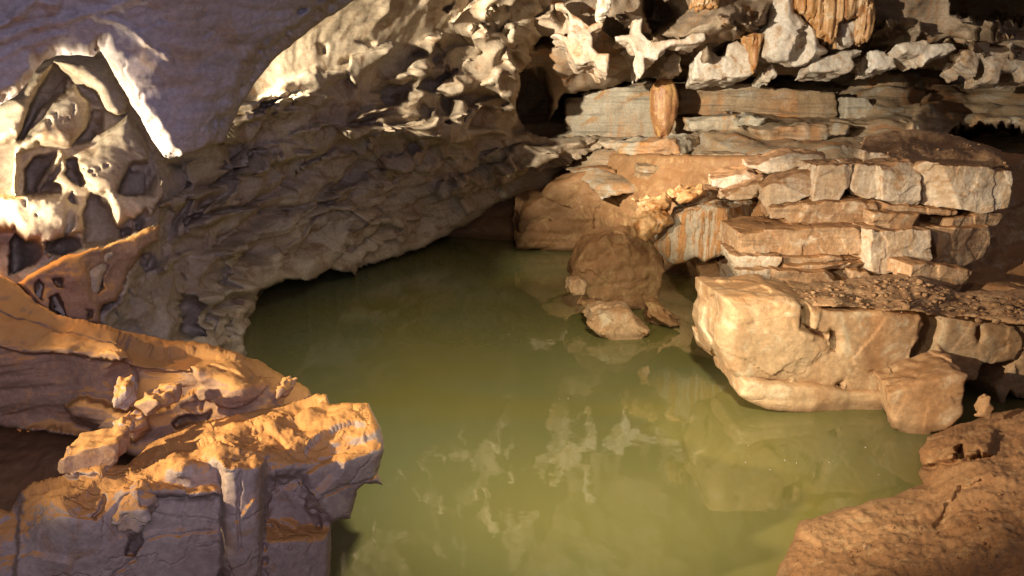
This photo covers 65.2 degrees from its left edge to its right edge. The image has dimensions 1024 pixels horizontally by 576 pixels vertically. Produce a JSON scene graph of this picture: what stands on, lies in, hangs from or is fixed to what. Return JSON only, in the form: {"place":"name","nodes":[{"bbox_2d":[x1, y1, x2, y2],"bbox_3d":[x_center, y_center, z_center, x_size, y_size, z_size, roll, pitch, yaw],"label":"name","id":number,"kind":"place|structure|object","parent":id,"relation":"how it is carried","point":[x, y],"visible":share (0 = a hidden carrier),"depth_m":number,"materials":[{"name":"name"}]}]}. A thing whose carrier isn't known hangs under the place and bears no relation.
{"place":"outdoors","nodes":[
{"label":"outdoors","id":0,"kind":"place"},
{"bbox_2d":[0,427,134,510],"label":"cave floor","id":1,"kind":"structure","parent":0,"point":[27,458],"depth_m":5.14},
{"bbox_2d":[0,276,311,456],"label":"rock ledge","id":2,"kind":"object","parent":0,"point":[60,374],"visible":0.78,"depth_m":4.61,"materials":[{"name":"orange stone"}]},
{"bbox_2d":[112,375,137,409],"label":"rock","id":3,"kind":"object","parent":2,"relation":"on","point":[125,397],"visible":1,"depth_m":4.12,"materials":[{"name":"stone"}]},
{"bbox_2d":[113,408,144,430],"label":"rock","id":4,"kind":"object","parent":2,"relation":"on","point":[129,419],"visible":0.77,"depth_m":4.07,"materials":[{"name":"stone"}]},
{"bbox_2d":[276,376,297,398],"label":"rock","id":5,"kind":"object","parent":2,"relation":"on","point":[285,387],"visible":1,"depth_m":4.62,"materials":[{"name":"beige stone"}]},
{"bbox_2d":[0,0,353,158],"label":"cave ceiling","id":6,"kind":"structure","parent":0,"point":[188,73],"depth_m":5.07,"materials":[{"name":"stone"}]},
{"bbox_2d":[0,393,383,575],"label":"rock ledge","id":7,"kind":"object","parent":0,"point":[267,492],"visible":0.97,"depth_m":3.73,"materials":[{"name":"stone"}]},
{"bbox_2d":[57,425,130,477],"bbox_3d":[-2.013,0.791,3.858,0.306,0.181,0.231,-2,15,-9],"label":"rock","id":8,"kind":"object","parent":7,"relation":"on","point":[108,446],"visible":0.9,"depth_m":3.77,"materials":[{"name":"orange stone"}]},
{"bbox_2d":[111,478,159,532],"bbox_3d":[-1.636,0.936,3.482,0.182,0.182,0.236,-4,15,-14],"label":"rock","id":9,"kind":"object","parent":7,"relation":"on","point":[137,505],"visible":0.98,"depth_m":3.40,"materials":[{"name":"stone"}]},
{"bbox_2d":[134,382,181,415],"bbox_3d":[-1.824,0.573,4.153,0.171,0.120,0.233,3,15,12],"label":"rock","id":10,"kind":"object","parent":7,"relation":"on","point":[162,395],"visible":1,"depth_m":4.09,"materials":[{"name":"beige stone"}]},
{"bbox_2d":[0,0,645,355],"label":"cave wall","id":11,"kind":"structure","parent":0,"point":[361,133],"depth_m":9.01,"materials":[{"name":"stone"}]},
{"bbox_2d":[16,225,159,323],"bbox_3d":[-3.365,-0.032,6.385,1.107,0.935,2.171,-6,16,-23],"label":"clay covered shelf","id":12,"kind":"object","parent":11,"relation":"attached to","point":[75,295],"visible":0.83,"depth_m":5.58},
{"bbox_2d":[446,153,760,277],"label":"brown cave wall","id":13,"kind":"structure","parent":0,"point":[495,222],"depth_m":12.83,"materials":[{"name":"brown stone"}]},
{"bbox_2d":[243,236,1023,575],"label":"pool water","id":14,"kind":"structure","parent":0,"point":[463,368],"depth_m":6.92,"materials":[{"name":"green liquid"}]},
{"bbox_2d":[511,165,616,251],"bbox_3d":[1.030,-1.469,14.473,2.090,1.548,1.574,0,15,0],"label":"boulder","id":15,"kind":"object","parent":14,"relation":"in","point":[560,211],"visible":0.67,"depth_m":13.83,"materials":[{"name":"brown stone"}]},
{"bbox_2d":[577,295,596,308],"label":"rock","id":16,"kind":"object","parent":14,"relation":"on","point":[583,303],"visible":0.38,"depth_m":10.02,"materials":[{"name":"brown stone"}]},
{"bbox_2d":[565,276,586,295],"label":"rock","id":17,"kind":"object","parent":16,"relation":"on","point":[575,285],"visible":1,"depth_m":10.13,"materials":[{"name":"beige stone"}]},
{"bbox_2d":[566,225,664,308],"bbox_3d":[1.405,-0.297,10.726,1.310,1.043,0.855,0,15,0],"label":"boulder","id":18,"kind":"object","parent":14,"relation":"on","point":[616,263],"visible":0.86,"depth_m":10.48,"materials":[{"name":"brown stone"}]},
{"bbox_2d":[582,300,649,339],"bbox_3d":[1.235,0.396,9.564,0.770,0.470,0.625,0,15,0],"label":"rock","id":19,"kind":"object","parent":14,"relation":"in","point":[615,320],"visible":0.92,"depth_m":9.33,"materials":[{"name":"beige stone"}]},
{"bbox_2d":[644,296,680,326],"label":"rock","id":20,"kind":"object","parent":14,"relation":"on","point":[656,313],"visible":1,"depth_m":9.73,"materials":[{"name":"brown stone"}]},
{"bbox_2d":[713,354,882,411],"bbox_3d":[2.792,0.919,7.729,1.553,0.508,0.894,-1,15,-4],"label":"boulder ledge","id":21,"kind":"object","parent":14,"relation":"in","point":[796,396],"visible":0.48,"depth_m":7.30,"materials":[{"name":"beige stone"}]},
{"bbox_2d":[692,273,1023,401],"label":"boulder","id":22,"kind":"object","parent":14,"relation":"in","point":[753,325],"visible":0.71,"depth_m":7.31,"materials":[{"name":"beige stone"}]},
{"bbox_2d":[874,350,967,434],"bbox_3d":[3.595,0.927,7.118,0.644,0.634,0.652,4,15,13],"label":"rock","id":23,"kind":"object","parent":14,"relation":"in","point":[922,393],"visible":0.99,"depth_m":6.86,"materials":[{"name":"beige stone"}]},
{"bbox_2d":[515,0,1023,121],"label":"back cave ceiling","id":24,"kind":"structure","parent":0,"point":[549,78],"depth_m":13.51,"materials":[{"name":"stone"}]},
{"bbox_2d":[550,3,609,82],"bbox_3d":[1.043,-3.835,12.600,0.904,1.205,1.097,0,15,0],"label":"rock fin","id":25,"kind":"object","parent":24,"relation":"attached to","point":[578,40],"visible":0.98,"depth_m":12.18,"materials":[{"name":"beige stone"}]},
{"bbox_2d":[595,0,611,22],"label":"rock fin","id":26,"kind":"object","parent":24,"relation":"attached to","point":[602,9],"visible":0.88,"depth_m":11.59,"materials":[{"name":"beige stone"}]},
{"bbox_2d":[612,11,705,83],"bbox_3d":[2.371,-3.940,13.167,1.457,1.139,1.058,0,15,0],"label":"rock fin","id":27,"kind":"object","parent":24,"relation":"attached to","point":[640,54],"visible":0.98,"depth_m":12.78,"materials":[{"name":"beige stone"}]},
{"bbox_2d":[656,52,681,79],"bbox_3d":[2.747,-3.901,14.215,0.378,0.552,0.965,0,15,0],"label":"rock fin","id":28,"kind":"object","parent":24,"relation":"attached to","point":[670,69],"visible":0.88,"depth_m":13.78,"materials":[{"name":"beige stone"}]},
{"bbox_2d":[649,78,678,137],"bbox_3d":[2.681,-3.211,14.382,0.504,1.108,0.596,-6,16,-22],"label":"stalactite","id":29,"kind":"object","parent":28,"relation":"hanging from","point":[664,102],"visible":0.96,"depth_m":14.14},
{"bbox_2d":[689,0,718,11],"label":"flowstone drapery","id":30,"kind":"object","parent":24,"relation":"attached to","point":[698,5],"visible":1,"depth_m":12.61,"materials":[{"name":"brown stone"}]},
{"bbox_2d":[685,40,754,89],"bbox_3d":[3.596,-3.892,14.014,1.092,0.830,1.064,0,15,0],"label":"rock fin","id":31,"kind":"object","parent":24,"relation":"attached to","point":[730,66],"visible":0.94,"depth_m":13.57,"materials":[{"name":"beige stone"}]},
{"bbox_2d":[738,31,763,73],"bbox_3d":[3.997,-3.950,13.435,0.350,0.693,0.516,0,15,0],"label":"stalactite","id":32,"kind":"object","parent":24,"relation":"attached to","point":[751,42],"visible":0.98,"depth_m":13.26},
{"bbox_2d":[758,0,827,66],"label":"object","id":33,"kind":"structure","parent":24,"relation":"attached to","point":[790,38],"depth_m":13.11,"materials":[{"name":"beige stone"}]},
{"bbox_2d":[752,63,777,88],"bbox_3d":[4.440,-3.763,14.203,0.271,0.437,0.934,0,15,0],"label":"rock fin","id":34,"kind":"object","parent":33,"relation":"attached to","point":[768,74],"visible":1,"depth_m":13.81,"materials":[{"name":"beige stone"}]},
{"bbox_2d":[795,49,861,81],"bbox_3d":[5.468,-3.859,13.906,0.958,0.537,0.980,0,15,0],"label":"rock fin","id":35,"kind":"object","parent":24,"relation":"attached to","point":[827,68],"visible":0.99,"depth_m":13.47,"materials":[{"name":"beige stone"}]},
{"bbox_2d":[827,18,855,50],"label":"rock","id":36,"kind":"object","parent":35,"relation":"on","point":[845,38],"visible":0.59,"depth_m":13.17,"materials":[{"name":"beige stone"}]},
{"bbox_2d":[793,0,875,48],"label":"flowstone drapery","id":37,"kind":"object","parent":24,"relation":"attached to","point":[824,18],"visible":0.81,"depth_m":12.89,"materials":[{"name":"brown stone"}]},
{"bbox_2d":[853,50,895,79],"bbox_3d":[6.291,-3.903,14.013,0.459,0.498,0.963,0,15,0],"label":"rock fin","id":38,"kind":"object","parent":24,"relation":"attached to","point":[870,64],"visible":1,"depth_m":13.62,"materials":[{"name":"beige stone"}]},
{"bbox_2d":[886,40,955,70],"bbox_3d":[6.837,-3.948,13.627,1.018,0.505,0.967,0,15,0],"label":"rock fin","id":39,"kind":"object","parent":24,"relation":"attached to","point":[909,55],"visible":0.87,"depth_m":13.19,"materials":[{"name":"beige stone"}]},
{"bbox_2d":[939,41,1023,89],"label":"rock fin","id":40,"kind":"object","parent":24,"relation":"attached to","point":[996,68],"visible":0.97,"depth_m":13.41,"materials":[{"name":"beige stone"}]},
{"bbox_2d":[518,69,1023,199],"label":"bedded cave wall","id":41,"kind":"structure","parent":0,"point":[933,100],"depth_m":14.96,"materials":[{"name":"beige stone"}]},
{"bbox_2d":[551,80,655,137],"bbox_3d":[1.743,-3.446,15.469,2.130,1.122,1.046,0,15,0],"label":"rock bed","id":42,"kind":"object","parent":41,"relation":"on","point":[623,111],"visible":0.76,"depth_m":15.04,"materials":[{"name":"grey stone"}]},
{"bbox_2d":[597,132,699,154],"bbox_3d":[2.523,-2.491,14.048,1.966,0.427,0.940,0,15,0],"label":"rock slab","id":43,"kind":"object","parent":41,"relation":"on","point":[672,143],"visible":0.81,"depth_m":13.85,"materials":[{"name":"grey stone"}]},
{"bbox_2d":[634,151,746,178],"bbox_3d":[2.939,-1.966,12.844,1.910,0.519,0.919,0,15,0],"label":"rock slab","id":44,"kind":"object","parent":41,"relation":"on","point":[644,170],"visible":0.25,"depth_m":12.64,"materials":[{"name":"beige stone"}]},
{"bbox_2d":[682,111,766,133],"bbox_3d":[3.824,-2.983,14.437,1.484,0.401,0.955,0,15,0],"label":"rock slab","id":45,"kind":"object","parent":41,"relation":"on","point":[724,120],"visible":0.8,"depth_m":14.04,"materials":[{"name":"grey stone"}]},
{"bbox_2d":[674,82,837,117],"bbox_3d":[4.596,-3.578,15.390,3.004,0.758,1.095,0,15,0],"label":"rock bed","id":46,"kind":"object","parent":41,"relation":"on","point":[782,101],"visible":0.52,"depth_m":14.91,"materials":[{"name":"beige stone"}]},
{"bbox_2d":[747,122,849,140],"bbox_3d":[4.877,-2.653,13.739,1.577,0.401,0.931,0,15,0],"label":"rock slab","id":47,"kind":"object","parent":41,"relation":"on","point":[801,131],"visible":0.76,"depth_m":13.33,"materials":[{"name":"beige stone"}]},
{"bbox_2d":[836,94,873,118],"bbox_3d":[6.371,-3.407,15.071,0.616,0.482,0.994,0,15,0],"label":"rock bed","id":48,"kind":"object","parent":41,"relation":"on","point":[852,107],"visible":0.8,"depth_m":14.64,"materials":[{"name":"grey stone"}]},
{"bbox_2d":[830,118,907,128],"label":"rock slab","id":49,"kind":"object","parent":41,"relation":"on","point":[853,123],"visible":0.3,"depth_m":13.89,"materials":[{"name":"beige stone"}]},
{"bbox_2d":[751,141,1023,282],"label":"cave wall","id":50,"kind":"structure","parent":0,"point":[1003,256],"depth_m":9.32,"materials":[{"name":"brown stone"}]},
{"bbox_2d":[654,197,756,263],"bbox_3d":[2.515,-0.755,10.292,1.359,0.795,1.000,3,15,12],"label":"striped rock","id":51,"kind":"object","parent":50,"relation":"attached to","point":[690,233],"visible":0.7,"depth_m":9.92,"materials":[{"name":"stone"}]},
{"bbox_2d":[627,209,673,240],"bbox_3d":[1.726,-0.819,9.948,0.554,0.424,0.545,-3,15,-11],"label":"nodule","id":52,"kind":"object","parent":51,"relation":"attached to","point":[644,225],"visible":0.95,"depth_m":9.76,"materials":[{"name":"beige stone"}]},
{"bbox_2d":[631,192,671,212],"bbox_3d":[1.786,-1.035,10.154,0.496,0.372,0.526,0,15,0],"label":"nodule","id":53,"kind":"object","parent":51,"relation":"attached to","point":[662,202],"visible":0.8,"depth_m":10.01,"materials":[{"name":"beige stone"}]},
{"bbox_2d":[676,184,718,206],"bbox_3d":[2.454,-1.219,10.578,0.558,0.264,0.653,4,16,15],"label":"rock slab","id":54,"kind":"object","parent":51,"relation":"on","point":[711,192],"visible":0.42,"depth_m":10.34,"materials":[{"name":"brown stone"}]},
{"bbox_2d":[667,184,705,203],"bbox_3d":[2.236,-1.200,10.240,0.471,0.278,0.529,0,15,0],"label":"nodule","id":55,"kind":"object","parent":54,"relation":"on","point":[680,194],"visible":0.94,"depth_m":10.11,"materials":[{"name":"beige stone"}]},
{"bbox_2d":[719,173,765,200],"bbox_3d":[2.832,-1.243,9.765,0.576,0.308,0.816,3,15,11],"label":"rock slab","id":56,"kind":"object","parent":51,"relation":"on","point":[745,190],"visible":0.79,"depth_m":9.47,"materials":[{"name":"beige stone"}]},
{"bbox_2d":[708,163,758,187],"bbox_3d":[2.839,-1.444,10.275,0.624,0.277,0.814,3,15,11],"label":"rock slab","id":57,"kind":"object","parent":56,"relation":"on","point":[723,177],"visible":0.92,"depth_m":9.96,"materials":[{"name":"beige stone"}]},
{"bbox_2d":[742,147,824,173],"bbox_3d":[3.365,-1.590,9.972,0.914,0.335,0.822,3,15,11],"label":"rock slab","id":58,"kind":"object","parent":57,"relation":"on","point":[782,159],"visible":0.88,"depth_m":9.64,"materials":[{"name":"beige stone"}]},
{"bbox_2d":[780,273,1023,324],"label":"rock bank","id":59,"kind":"object","parent":50,"relation":"on","point":[867,281],"visible":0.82,"depth_m":7.39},
{"bbox_2d":[727,259,772,278],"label":"block","id":60,"kind":"structure","parent":59,"relation":"on","point":[765,272],"depth_m":8.14,"materials":[{"name":"beige stone"}]},
{"bbox_2d":[720,243,781,266],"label":"block","id":61,"kind":"structure","parent":60,"relation":"on","point":[735,257],"depth_m":8.25,"materials":[{"name":"beige stone"}]},
{"bbox_2d":[767,264,834,282],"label":"block","id":62,"kind":"structure","parent":59,"relation":"on","point":[779,273],"depth_m":8.09,"materials":[{"name":"beige stone"}]},
{"bbox_2d":[781,260,864,269],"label":"block","id":63,"kind":"structure","parent":62,"relation":"on","point":[834,265],"depth_m":8.24,"materials":[{"name":"brown stone"}]},
{"bbox_2d":[780,253,860,262],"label":"block","id":64,"kind":"structure","parent":63,"relation":"on","point":[823,257],"depth_m":8.28,"materials":[{"name":"brown stone"}]},
{"bbox_2d":[717,215,861,255],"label":"block","id":65,"kind":"structure","parent":64,"relation":"on","point":[756,234],"depth_m":8.34,"materials":[{"name":"brown stone"}]},
{"bbox_2d":[760,202,803,222],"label":"block","id":66,"kind":"structure","parent":65,"relation":"on","point":[787,211],"depth_m":8.65,"materials":[{"name":"beige stone"}]},
{"bbox_2d":[757,168,811,215],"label":"block","id":67,"kind":"structure","parent":66,"relation":"on","point":[792,185],"depth_m":8.76,"materials":[{"name":"beige stone"}]},
{"bbox_2d":[794,195,877,223],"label":"block","id":68,"kind":"structure","parent":65,"relation":"on","point":[847,208],"depth_m":8.51,"materials":[{"name":"beige stone"}]},
{"bbox_2d":[798,159,852,200],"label":"block","id":69,"kind":"structure","parent":68,"relation":"on","point":[830,179],"depth_m":8.61,"materials":[{"name":"beige stone"}]},
{"bbox_2d":[831,158,876,198],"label":"block","id":70,"kind":"structure","parent":68,"relation":"on","point":[862,182],"depth_m":8.61,"materials":[{"name":"beige stone"}]},
{"bbox_2d":[842,267,870,277],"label":"block","id":71,"kind":"structure","parent":59,"relation":"on","point":[855,272],"depth_m":8.18,"materials":[{"name":"beige stone"}]},
{"bbox_2d":[852,222,932,273],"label":"block","id":72,"kind":"structure","parent":59,"relation":"on","point":[880,246],"depth_m":8.22,"materials":[{"name":"beige stone"}]},
{"bbox_2d":[863,208,919,228],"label":"block","id":73,"kind":"structure","parent":72,"relation":"on","point":[885,218],"depth_m":8.37,"materials":[{"name":"brown stone"}]},
{"bbox_2d":[789,132,1023,323],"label":"rubble","id":74,"kind":"object","parent":59,"relation":"on","point":[906,305],"visible":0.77,"depth_m":7.32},
{"bbox_2d":[887,256,971,291],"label":"block","id":75,"kind":"structure","parent":59,"relation":"on","point":[954,277],"depth_m":8.00,"materials":[{"name":"beige stone"}]},
{"bbox_2d":[960,273,1023,291],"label":"block","id":76,"kind":"structure","parent":59,"relation":"on","point":[976,281],"depth_m":8.32,"materials":[{"name":"brown stone"}]},
{"bbox_2d":[861,129,1011,167],"bbox_3d":[5.286,-1.765,10.079,1.670,0.350,3.523,6,16,22],"label":"stack top","id":77,"kind":"object","parent":50,"relation":"on","point":[961,154],"visible":0.73,"depth_m":9.52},
{"bbox_2d":[917,222,990,265],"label":"block","id":78,"kind":"structure","parent":50,"relation":"on","point":[961,245],"depth_m":8.53,"materials":[{"name":"brown stone"}]},
{"bbox_2d":[929,209,1002,225],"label":"block","id":79,"kind":"structure","parent":78,"relation":"on","point":[965,218],"depth_m":8.71,"materials":[{"name":"brown stone"}]},
{"bbox_2d":[869,199,957,215],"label":"block","id":80,"kind":"structure","parent":79,"relation":"on","point":[929,210],"depth_m":8.57,"materials":[{"name":"beige stone"}]},
{"bbox_2d":[846,157,921,204],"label":"block","id":81,"kind":"structure","parent":80,"relation":"on","point":[897,181],"depth_m":8.52,"materials":[{"name":"beige stone"}]},
{"bbox_2d":[840,144,887,159],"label":"block","id":82,"kind":"structure","parent":81,"relation":"on","point":[855,153],"depth_m":9.07,"materials":[{"name":"beige stone"}]},
{"bbox_2d":[898,157,1012,213],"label":"block","id":83,"kind":"structure","parent":79,"relation":"on","point":[979,188],"depth_m":8.49,"materials":[{"name":"beige stone"}]},
{"bbox_2d":[776,408,1023,575],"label":"mud bank","id":84,"kind":"structure","parent":0,"point":[961,453],"depth_m":5.08,"materials":[{"name":"brown soil"}]},
{"bbox_2d":[862,543,870,549],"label":"pebble","id":85,"kind":"object","parent":84,"relation":"on","point":[866,546],"visible":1,"depth_m":4.85,"materials":[{"name":"beige stone"}]},
{"bbox_2d":[796,460,1023,575],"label":"grit","id":86,"kind":"object","parent":84,"relation":"on","point":[957,557],"visible":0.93,"depth_m":4.77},
{"bbox_2d":[974,394,993,418],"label":"rock","id":87,"kind":"object","parent":84,"relation":"on","point":[984,407],"visible":1,"depth_m":6.22,"materials":[{"name":"beige stone"}]},
{"bbox_3d":[2.818,0.105,10.746,0.501,0.196,0.532,0,15,0],"label":"block","id":88,"kind":"object","parent":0,"visible":0},
{"bbox_2d":[717,256,734,276],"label":"block","id":89,"kind":"structure","parent":88,"relation":"on","point":[725,270],"depth_m":10.19,"materials":[{"name":"brown stone"}]},
{"bbox_3d":[2.709,-0.033,10.446,0.199,0.272,0.319,0,15,0],"label":"block","id":90,"kind":"object","parent":88,"relation":"on","visible":0},
{"bbox_2d":[695,257,719,276],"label":"block","id":91,"kind":"structure","parent":90,"relation":"on","point":[710,268],"depth_m":10.30,"materials":[{"name":"brown stone"}]}
]}

